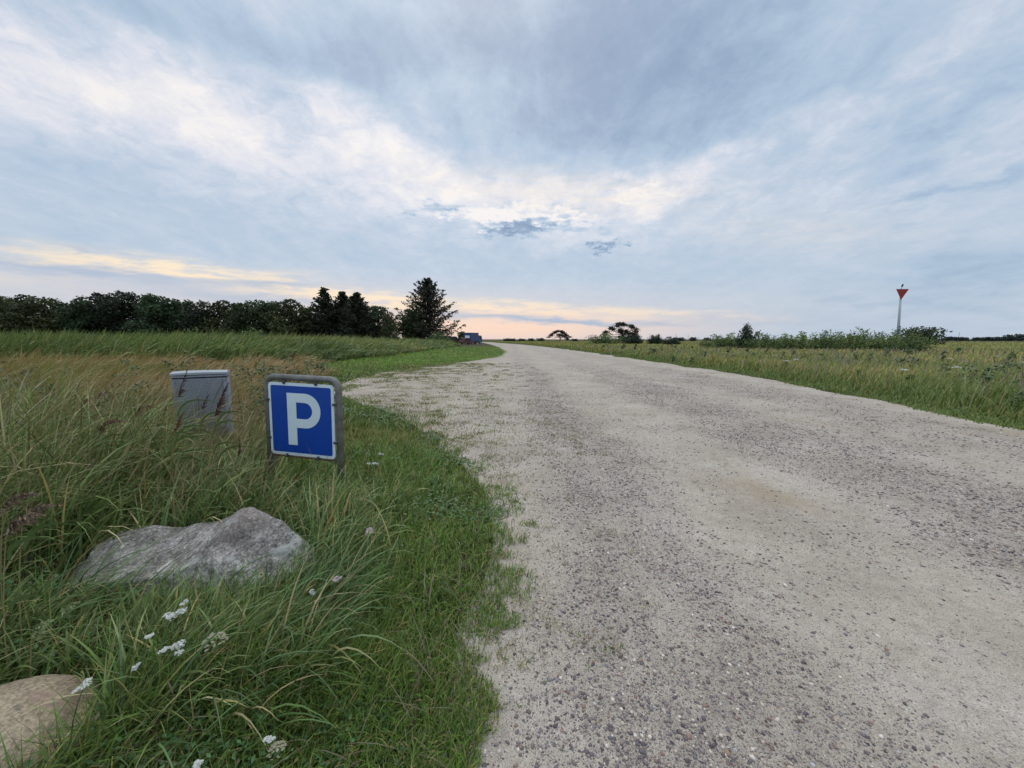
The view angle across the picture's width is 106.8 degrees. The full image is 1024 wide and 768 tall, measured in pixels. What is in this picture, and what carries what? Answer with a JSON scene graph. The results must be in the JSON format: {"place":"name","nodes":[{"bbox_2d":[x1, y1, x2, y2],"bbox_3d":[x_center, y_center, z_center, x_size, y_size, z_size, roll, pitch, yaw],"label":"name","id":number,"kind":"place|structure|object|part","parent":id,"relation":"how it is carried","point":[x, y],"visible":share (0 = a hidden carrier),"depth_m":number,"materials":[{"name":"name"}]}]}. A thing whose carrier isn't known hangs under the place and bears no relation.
{"place":"outdoors","nodes":[
{"label":"outdoors","id":0,"kind":"place"},
{"bbox_2d":[0,344,342,456],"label":"dry field grass","id":1,"kind":"structure","parent":0,"point":[109,366],"depth_m":9.39,"materials":[{"name":"plant"}]},
{"bbox_2d":[0,339,1023,767],"bbox_3d":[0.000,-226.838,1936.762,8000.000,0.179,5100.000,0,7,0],"label":"ground","id":2,"kind":"structure","parent":0,"point":[478,575],"depth_m":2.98,"materials":[{"name":"green plant"}]},
{"bbox_2d":[0,296,34,330],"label":"broadleaf tree","id":3,"kind":"object","parent":2,"relation":"on","point":[4,298],"visible":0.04,"depth_m":71.63,"materials":[{"name":"green plant"}]},
{"bbox_2d":[0,492,38,622],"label":"reed plant","id":4,"kind":"object","parent":2,"relation":"on","point":[11,500],"visible":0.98,"depth_m":1.68,"materials":[{"name":"green plant"}]},
{"bbox_2d":[6,619,53,676],"bbox_3d":[-1.920,1.127,1.527,0.229,0.405,0.051,0,7,0],"label":"grass panicle","id":5,"kind":"object","parent":2,"relation":"on","point":[40,627],"depth_m":1.50,"materials":[{"name":"green plant"}]},
{"bbox_2d":[0,294,66,334],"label":"broadleaf tree","id":6,"kind":"object","parent":2,"relation":"on","point":[24,312],"visible":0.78,"depth_m":65.90,"materials":[{"name":"green plant"}]},
{"bbox_2d":[1,511,77,681],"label":"reed plant","id":7,"kind":"object","parent":2,"relation":"on","point":[21,520],"visible":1,"depth_m":1.50,"materials":[{"name":"green plant"}]},
{"bbox_2d":[22,297,68,331],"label":"broadleaf tree","id":8,"kind":"object","parent":2,"relation":"on","point":[57,303],"visible":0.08,"depth_m":70.87,"materials":[{"name":"green plant"}]},
{"bbox_2d":[0,502,99,667],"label":"reed plant","id":9,"kind":"object","parent":2,"relation":"on","point":[42,506],"visible":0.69,"depth_m":1.58,"materials":[{"name":"green plant"}]},
{"bbox_2d":[0,674,102,767],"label":"boulder","id":10,"kind":"object","parent":2,"relation":"on","point":[34,690],"visible":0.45,"depth_m":1.34,"materials":[{"name":"stone"}]},
{"bbox_2d":[27,601,84,673],"bbox_3d":[-1.941,1.116,1.623,0.247,0.404,0.043,0,7,0],"label":"grass panicle","id":11,"kind":"object","parent":2,"relation":"on","point":[66,609],"depth_m":1.60,"materials":[{"name":"green plant"}]},
{"bbox_2d":[71,677,92,730],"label":"yarrow plant","id":12,"kind":"object","parent":2,"relation":"on","point":[85,683],"visible":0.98,"depth_m":1.28,"materials":[{"name":"white plant"}]},
{"bbox_2d":[54,300,111,335],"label":"broadleaf tree","id":13,"kind":"object","parent":2,"relation":"on","point":[72,309],"visible":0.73,"depth_m":66.90,"materials":[{"name":"green plant"}]},
{"bbox_2d":[80,397,105,416],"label":"reed plant","id":14,"kind":"object","parent":2,"relation":"on","point":[89,403],"visible":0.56,"depth_m":4.10,"materials":[{"name":"green plant"}]},
{"bbox_2d":[68,294,123,334],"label":"broadleaf tree","id":15,"kind":"object","parent":2,"relation":"on","point":[80,298],"visible":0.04,"depth_m":72.91,"materials":[{"name":"green plant"}]},
{"bbox_2d":[93,392,110,412],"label":"reed plant","id":16,"kind":"object","parent":2,"relation":"on","point":[99,395],"visible":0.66,"depth_m":4.53,"materials":[{"name":"green plant"}]},
{"bbox_2d":[76,290,143,335],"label":"pine tree","id":17,"kind":"object","parent":2,"relation":"on","point":[107,309],"visible":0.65,"depth_m":69.21,"materials":[{"name":"green plant"}]},
{"bbox_2d":[96,418,131,512],"bbox_3d":[-3.141,0.712,2.996,0.353,0.884,0.113,2,7,16],"label":"reed plant","id":18,"kind":"object","parent":2,"relation":"on","point":[113,421],"visible":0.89,"depth_m":2.97,"materials":[{"name":"green plant"}]},
{"bbox_2d":[98,405,155,433],"bbox_3d":[-3.619,0.636,3.627,0.654,0.888,0.114,0,7,0],"label":"reed plant","id":19,"kind":"object","parent":2,"relation":"on","point":[140,408],"visible":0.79,"depth_m":3.58,"materials":[{"name":"green plant"}]},
{"bbox_2d":[110,291,156,335],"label":"tree","id":20,"kind":"object","parent":2,"relation":"on","point":[135,303],"visible":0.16,"depth_m":71.90,"materials":[{"name":"green plant"}]},
{"bbox_2d":[126,662,140,699],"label":"yarrow plant","id":21,"kind":"object","parent":2,"relation":"on","point":[134,667],"visible":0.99,"depth_m":1.42,"materials":[{"name":"white plant"}]},
{"bbox_2d":[137,632,153,678],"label":"yarrow plant","id":22,"kind":"object","parent":2,"relation":"on","point":[148,636],"visible":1,"depth_m":1.48,"materials":[{"name":"white plant"}]},
{"bbox_2d":[122,293,189,335],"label":"broadleaf tree","id":23,"kind":"object","parent":2,"relation":"on","point":[161,312],"visible":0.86,"depth_m":67.69,"materials":[{"name":"green plant"}]},
{"bbox_2d":[152,646,170,685],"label":"yarrow plant","id":24,"kind":"object","parent":2,"relation":"on","point":[165,648],"visible":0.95,"depth_m":1.45,"materials":[{"name":"white plant"}]},
{"bbox_2d":[0,351,331,470],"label":"field weeds","id":25,"kind":"object","parent":2,"relation":"on","point":[291,359],"visible":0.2,"depth_m":8.35,"materials":[{"name":"green plant"}]},
{"bbox_2d":[128,369,217,478],"bbox_3d":[-2.865,0.498,3.195,0.941,1.262,0.040,0,7,0],"label":"reed plant","id":26,"kind":"object","parent":2,"relation":"on","point":[182,405],"visible":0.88,"depth_m":3.16,"materials":[{"name":"green plant"}]},
{"bbox_2d":[162,607,186,644],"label":"yarrow plant","id":27,"kind":"object","parent":2,"relation":"on","point":[171,615],"visible":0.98,"depth_m":1.63,"materials":[{"name":"white plant"}]},
{"bbox_2d":[165,639,185,691],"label":"yarrow plant","id":28,"kind":"object","parent":2,"relation":"on","point":[177,646],"visible":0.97,"depth_m":1.46,"materials":[{"name":"white plant"}]},
{"bbox_2d":[142,412,211,518],"bbox_3d":[-2.583,0.684,2.922,0.655,0.957,0.069,0,7,0],"label":"reed plant","id":29,"kind":"object","parent":2,"relation":"on","point":[178,439],"visible":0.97,"depth_m":2.90,"materials":[{"name":"green plant"}]},
{"bbox_2d":[173,599,188,636],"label":"yarrow plant","id":30,"kind":"object","parent":2,"relation":"on","point":[184,601],"visible":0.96,"depth_m":1.68,"materials":[{"name":"white plant"}]},
{"bbox_2d":[158,299,205,333],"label":"broadleaf tree","id":31,"kind":"object","parent":2,"relation":"on","point":[186,301],"visible":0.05,"depth_m":72.81,"materials":[{"name":"green plant"}]},
{"bbox_2d":[64,507,320,603],"bbox_3d":[-2.062,1.209,2.418,1.666,0.813,0.849,0,7,4],"label":"boulder","id":32,"kind":"object","parent":2,"relation":"on","point":[237,534],"visible":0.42,"depth_m":2.33,"materials":[{"name":"stone"}]},
{"bbox_2d":[174,326,211,335],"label":"field bush","id":33,"kind":"object","parent":2,"relation":"on","point":[196,329],"visible":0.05,"depth_m":59.12,"materials":[{"name":"green plant"}]},
{"bbox_2d":[192,759,203,767],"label":"yarrow plant","id":34,"kind":"object","parent":2,"relation":"on","point":[197,763],"visible":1,"depth_m":1.13,"materials":[{"name":"white plant"}]},
{"bbox_2d":[178,300,218,334],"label":"broadleaf tree","id":35,"kind":"object","parent":2,"relation":"on","point":[193,319],"visible":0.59,"depth_m":68.72,"materials":[{"name":"green plant"}]},
{"bbox_2d":[162,394,238,480],"bbox_3d":[-2.679,0.600,3.301,0.720,1.035,0.050,0,7,0],"label":"reed plant","id":36,"kind":"object","parent":2,"relation":"on","point":[203,406],"visible":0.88,"depth_m":3.28,"materials":[{"name":"green plant"}]},
{"bbox_2d":[169,370,233,445],"bbox_3d":[-3.989,0.421,4.947,0.566,1.206,0.318,-4,8,-30],"label":"utility cabinet","id":37,"kind":"object","parent":2,"relation":"on","point":[203,378],"visible":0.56,"depth_m":4.80,"materials":[{"name":"paint"}]},
{"bbox_3d":[-3.924,0.381,4.811,0.465,0.876,0.023,-4,8,-30],"label":"door","id":38,"kind":"part","parent":37,"relation":"part of","materials":[{"name":"grey metal"}]},
{"bbox_2d":[169,392,242,493],"bbox_3d":[-2.513,0.598,3.131,0.686,1.079,0.098,0,7,0],"label":"reed plant","id":39,"kind":"object","parent":2,"relation":"on","point":[218,410],"visible":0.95,"depth_m":3.10,"materials":[{"name":"green plant"}]},
{"bbox_2d":[0,365,412,765],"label":"dry straw","id":40,"kind":"object","parent":2,"relation":"on","point":[169,416],"visible":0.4,"depth_m":3.31,"materials":[{"name":"green plant"}]},
{"bbox_2d":[0,511,420,767],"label":"arching grass","id":41,"kind":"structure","parent":2,"relation":"on","point":[327,580],"depth_m":1.77,"materials":[{"name":"green plant"}]},
{"bbox_2d":[195,300,233,334],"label":"broadleaf tree","id":42,"kind":"object","parent":2,"relation":"on","point":[219,308],"visible":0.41,"depth_m":69.88,"materials":[{"name":"green plant"}]},
{"bbox_2d":[201,632,228,667],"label":"seed head plant","id":43,"kind":"object","parent":2,"relation":"on","point":[218,634],"visible":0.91,"depth_m":1.53,"materials":[{"name":"beige plant"}]},
{"bbox_2d":[0,348,432,767],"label":"long grass","id":44,"kind":"structure","parent":2,"relation":"on","point":[95,506],"depth_m":2.64,"materials":[{"name":"green plant"}]},
{"bbox_2d":[185,382,264,475],"bbox_3d":[-2.549,0.546,3.350,0.744,1.131,0.072,0,7,0],"label":"reed plant","id":45,"kind":"object","parent":2,"relation":"on","point":[219,418],"visible":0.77,"depth_m":3.33,"materials":[{"name":"green plant"}]},
{"bbox_2d":[215,437,242,510],"bbox_3d":[-2.133,0.778,2.858,0.248,0.784,0.054,0,7,0],"label":"reed plant","id":46,"kind":"object","parent":2,"relation":"on","point":[239,450],"visible":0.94,"depth_m":2.85,"materials":[{"name":"green plant"}]},
{"bbox_2d":[0,324,459,361],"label":"reed bed","id":47,"kind":"object","parent":2,"relation":"on","point":[224,346],"visible":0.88,"depth_m":20.86,"materials":[{"name":"green plant"}]},
{"bbox_2d":[216,300,266,335],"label":"broadleaf tree","id":48,"kind":"object","parent":2,"relation":"on","point":[236,323],"visible":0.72,"depth_m":67.04,"materials":[{"name":"green plant"}]},
{"bbox_2d":[242,327,262,336],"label":"field bush","id":49,"kind":"object","parent":2,"relation":"on","point":[252,329],"visible":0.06,"depth_m":59.18,"materials":[{"name":"green plant"}]},
{"bbox_2d":[0,405,508,767],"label":"weeds","id":50,"kind":"object","parent":2,"relation":"on","point":[213,755],"visible":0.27,"depth_m":1.48,"materials":[{"name":"green plant"}]},
{"bbox_2d":[245,299,280,335],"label":"broadleaf tree","id":51,"kind":"object","parent":2,"relation":"on","point":[264,306],"visible":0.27,"depth_m":69.13,"materials":[{"name":"green plant"}]},
{"bbox_2d":[3,408,524,767],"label":"dead thatch","id":52,"kind":"object","parent":2,"relation":"on","point":[415,707],"visible":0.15,"depth_m":1.68,"materials":[{"name":"green plant"}]},
{"bbox_2d":[257,735,275,767],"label":"yarrow plant","id":53,"kind":"object","parent":2,"relation":"on","point":[270,738],"visible":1,"depth_m":1.19,"materials":[{"name":"white plant"}]},
{"bbox_2d":[266,740,286,767],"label":"seed head plant","id":54,"kind":"object","parent":2,"relation":"on","point":[272,746],"visible":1,"depth_m":1.18,"materials":[{"name":"beige plant"}]},
{"bbox_2d":[260,299,310,337],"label":"broadleaf tree","id":55,"kind":"object","parent":2,"relation":"on","point":[281,323],"visible":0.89,"depth_m":67.58,"materials":[{"name":"green plant"}]},
{"bbox_2d":[264,373,344,489],"bbox_3d":[-1.996,0.725,3.653,0.870,1.646,0.080,1,7,11],"label":"parking sign","id":56,"kind":"object","parent":2,"relation":"on","point":[299,417],"visible":1,"depth_m":3.58,"materials":[{"name":"metal"}]},
{"bbox_2d":[298,304,320,336],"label":"broadleaf tree","id":57,"kind":"object","parent":2,"relation":"on","point":[305,318],"visible":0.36,"depth_m":70.53,"materials":[{"name":"green plant"}]},
{"bbox_2d":[299,287,344,336],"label":"spruce tree","id":58,"kind":"object","parent":2,"relation":"on","point":[324,305],"visible":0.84,"depth_m":69.07,"materials":[{"name":"green plant"}]},
{"bbox_2d":[331,576,341,590],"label":"plant","id":59,"kind":"object","parent":2,"relation":"on","point":[336,578],"visible":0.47,"depth_m":2.05,"materials":[{"name":"white plant"}]},
{"bbox_2d":[328,291,356,337],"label":"spruce tree","id":60,"kind":"object","parent":2,"relation":"on","point":[342,297],"visible":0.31,"depth_m":70.76,"materials":[{"name":"green plant"}]},
{"bbox_2d":[331,292,378,338],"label":"spruce tree","id":61,"kind":"object","parent":2,"relation":"on","point":[358,316],"visible":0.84,"depth_m":68.14,"materials":[{"name":"green plant"}]},
{"bbox_2d":[365,527,373,544],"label":"flower","id":62,"kind":"object","parent":2,"relation":"on","point":[366,531],"visible":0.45,"depth_m":2.66,"materials":[{"name":"white plant"}]},
{"bbox_2d":[364,305,388,337],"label":"broadleaf tree","id":63,"kind":"object","parent":2,"relation":"on","point":[380,311],"visible":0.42,"depth_m":72.23,"materials":[{"name":"green plant"}]},
{"bbox_2d":[378,311,399,339],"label":"broadleaf tree","id":64,"kind":"object","parent":2,"relation":"on","point":[389,330],"visible":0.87,"depth_m":68.84,"materials":[{"name":"green plant"}]},
{"bbox_2d":[394,308,428,338],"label":"broadleaf tree","id":65,"kind":"object","parent":2,"relation":"on","point":[406,325],"visible":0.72,"depth_m":79.63,"materials":[{"name":"green plant"}]},
{"bbox_2d":[394,277,465,341],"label":"conifer tree","id":66,"kind":"object","parent":2,"relation":"on","point":[430,306],"visible":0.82,"depth_m":82.09,"materials":[{"name":"green plant"}]},
{"bbox_2d":[424,331,451,340],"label":"field bush","id":67,"kind":"object","parent":2,"relation":"on","point":[437,336],"visible":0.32,"depth_m":76.84,"materials":[{"name":"green plant"}]},
{"bbox_2d":[449,336,459,342],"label":"van","id":68,"kind":"object","parent":2,"relation":"on","point":[454,338],"visible":0.16,"depth_m":116.40,"materials":[{"name":"red paint"}]},
{"bbox_2d":[457,331,464,338],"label":"roadside tree","id":69,"kind":"object","parent":2,"relation":"on","point":[460,335],"visible":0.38,"depth_m":123.22,"materials":[{"name":"green plant"}]},
{"bbox_2d":[459,338,474,344],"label":"car","id":70,"kind":"object","parent":2,"relation":"on","point":[465,340],"visible":0.91,"depth_m":104.16,"materials":[{"name":"red paint"}]},
{"bbox_2d":[464,333,481,343],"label":"lorry","id":71,"kind":"object","parent":2,"relation":"on","point":[475,337],"visible":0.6,"depth_m":109.78,"materials":[{"name":"blue paint"}]},
{"bbox_2d":[546,329,571,341],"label":"windswept tree","id":72,"kind":"object","parent":2,"relation":"on","point":[563,334],"visible":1,"depth_m":163.50,"materials":[{"name":"green plant"}]},
{"bbox_2d":[584,332,626,343],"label":"scrub bush","id":73,"kind":"object","parent":2,"relation":"on","point":[604,338],"visible":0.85,"depth_m":98.04,"materials":[{"name":"green plant"}]},
{"bbox_2d":[600,322,641,342],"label":"windswept tree","id":74,"kind":"object","parent":2,"relation":"on","point":[622,332],"visible":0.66,"depth_m":110.12,"materials":[{"name":"green plant"}]},
{"bbox_2d":[620,334,642,343],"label":"thorn bush","id":75,"kind":"object","parent":2,"relation":"on","point":[633,340],"visible":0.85,"depth_m":93.47,"materials":[{"name":"green plant"}]},
{"bbox_2d":[646,335,655,343],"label":"thorn bush","id":76,"kind":"object","parent":2,"relation":"on","point":[649,340],"visible":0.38,"depth_m":91.34,"materials":[{"name":"green plant"}]},
{"bbox_2d":[652,334,661,343],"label":"thorn bush","id":77,"kind":"object","parent":2,"relation":"on","point":[656,340],"visible":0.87,"depth_m":89.00,"materials":[{"name":"green plant"}]},
{"bbox_2d":[659,336,681,344],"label":"thorn bush","id":78,"kind":"object","parent":2,"relation":"on","point":[674,340],"visible":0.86,"depth_m":79.30,"materials":[{"name":"green plant"}]},
{"bbox_2d":[698,334,732,347],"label":"scrub bush","id":79,"kind":"object","parent":2,"relation":"on","point":[716,340],"visible":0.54,"depth_m":51.35,"materials":[{"name":"green plant"}]},
{"bbox_2d":[717,332,738,347],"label":"scrub bush","id":80,"kind":"object","parent":2,"relation":"on","point":[730,343],"visible":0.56,"depth_m":49.38,"materials":[{"name":"green plant"}]},
{"bbox_2d":[734,322,760,348],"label":"thorn bush","id":81,"kind":"object","parent":2,"relation":"on","point":[746,334],"visible":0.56,"depth_m":45.49,"materials":[{"name":"green plant"}]},
{"bbox_2d":[482,341,1023,429],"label":"meadow grass","id":82,"kind":"structure","parent":2,"relation":"on","point":[948,392],"depth_m":13.76,"materials":[{"name":"green plant"}]},
{"bbox_2d":[741,332,790,349],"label":"scrub bush","id":83,"kind":"object","parent":2,"relation":"on","point":[764,343],"visible":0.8,"depth_m":43.36,"materials":[{"name":"green plant"}]},
{"bbox_2d":[767,332,797,348],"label":"scrub bush","id":84,"kind":"object","parent":2,"relation":"on","point":[785,334],"visible":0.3,"depth_m":44.20,"materials":[{"name":"green plant"}]},
{"bbox_2d":[782,331,822,349],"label":"scrub bush","id":85,"kind":"object","parent":2,"relation":"on","point":[802,340],"visible":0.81,"depth_m":42.20,"materials":[{"name":"green plant"}]},
{"bbox_2d":[599,344,1023,410],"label":"meadow weeds","id":86,"kind":"object","parent":2,"relation":"on","point":[1011,356],"visible":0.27,"depth_m":14.86,"materials":[{"name":"green plant"}]},
{"bbox_2d":[809,329,843,350],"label":"scrub bush","id":87,"kind":"object","parent":2,"relation":"on","point":[830,342],"visible":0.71,"depth_m":41.13,"materials":[{"name":"green plant"}]},
{"bbox_2d":[826,332,856,349],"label":"scrub bush","id":88,"kind":"object","parent":2,"relation":"on","point":[840,338],"visible":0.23,"depth_m":43.47,"materials":[{"name":"green plant"}]},
{"bbox_2d":[842,326,886,350],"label":"scrub bush","id":89,"kind":"object","parent":2,"relation":"on","point":[859,341],"visible":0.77,"depth_m":39.40,"materials":[{"name":"green plant"}]},
{"bbox_2d":[865,331,899,349],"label":"scrub bush","id":90,"kind":"object","parent":2,"relation":"on","point":[876,336],"visible":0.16,"depth_m":40.44,"materials":[{"name":"green plant"}]},
{"bbox_2d":[875,333,913,350],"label":"scrub bush","id":91,"kind":"object","parent":2,"relation":"on","point":[886,344],"visible":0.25,"depth_m":37.83,"materials":[{"name":"green plant"}]},
{"bbox_2d":[896,284,908,334],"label":"beacon","id":92,"kind":"object","parent":2,"relation":"on","point":[901,292],"visible":0.94,"depth_m":78.46,"materials":[{"name":"paint"}]},
{"bbox_2d":[882,330,940,352],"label":"scrub bush","id":93,"kind":"object","parent":2,"relation":"on","point":[904,343],"visible":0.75,"depth_m":35.53,"materials":[{"name":"green plant"}]},
{"bbox_2d":[890,326,952,344],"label":"hedge tree","id":94,"kind":"object","parent":2,"relation":"on","point":[929,331],"visible":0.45,"depth_m":75.70,"materials":[{"name":"green plant"}]},
{"bbox_2d":[944,336,954,340],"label":"tree","id":95,"kind":"object","parent":2,"relation":"on","point":[950,338],"visible":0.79,"depth_m":326.00,"materials":[{"name":"green plant"}]},
{"bbox_2d":[952,337,965,340],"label":"tree","id":96,"kind":"object","parent":2,"relation":"on","point":[959,338],"visible":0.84,"depth_m":325.57,"materials":[{"name":"green plant"}]},
{"bbox_2d":[971,337,982,340],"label":"tree","id":97,"kind":"object","parent":2,"relation":"on","point":[975,339],"visible":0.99,"depth_m":326.67,"materials":[{"name":"green plant"}]},
{"bbox_2d":[975,337,996,340],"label":"tree","id":98,"kind":"object","parent":2,"relation":"on","point":[988,338],"visible":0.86,"depth_m":325.35,"materials":[{"name":"green plant"}]},
{"bbox_2d":[991,337,1004,340],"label":"tree","id":99,"kind":"object","parent":2,"relation":"on","point":[999,339],"visible":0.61,"depth_m":324.65,"materials":[{"name":"green plant"}]},
{"bbox_2d":[1004,334,1014,340],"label":"tree","id":100,"kind":"object","parent":2,"relation":"on","point":[1010,336],"visible":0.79,"depth_m":325.82,"materials":[{"name":"green plant"}]},
{"bbox_2d":[1013,334,1023,340],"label":"tree","id":101,"kind":"object","parent":2,"relation":"on","point":[1019,336],"visible":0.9,"depth_m":326.48,"materials":[{"name":"green plant"}]},
{"bbox_2d":[0,0,1023,338],"label":"sky","id":102,"kind":"structure","parent":0,"point":[700,169],"materials":[{"name":"blue"}]},
{"bbox_2d":[334,342,1023,767],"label":"gravel road","id":103,"kind":"structure","parent":0,"point":[984,706],"depth_m":2.49,"materials":[{"name":"grey gravel"}]},
{"bbox_2d":[334,362,665,681],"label":"grass tufts","id":104,"kind":"object","parent":103,"relation":"on","point":[410,371],"visible":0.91,"depth_m":6.87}
]}

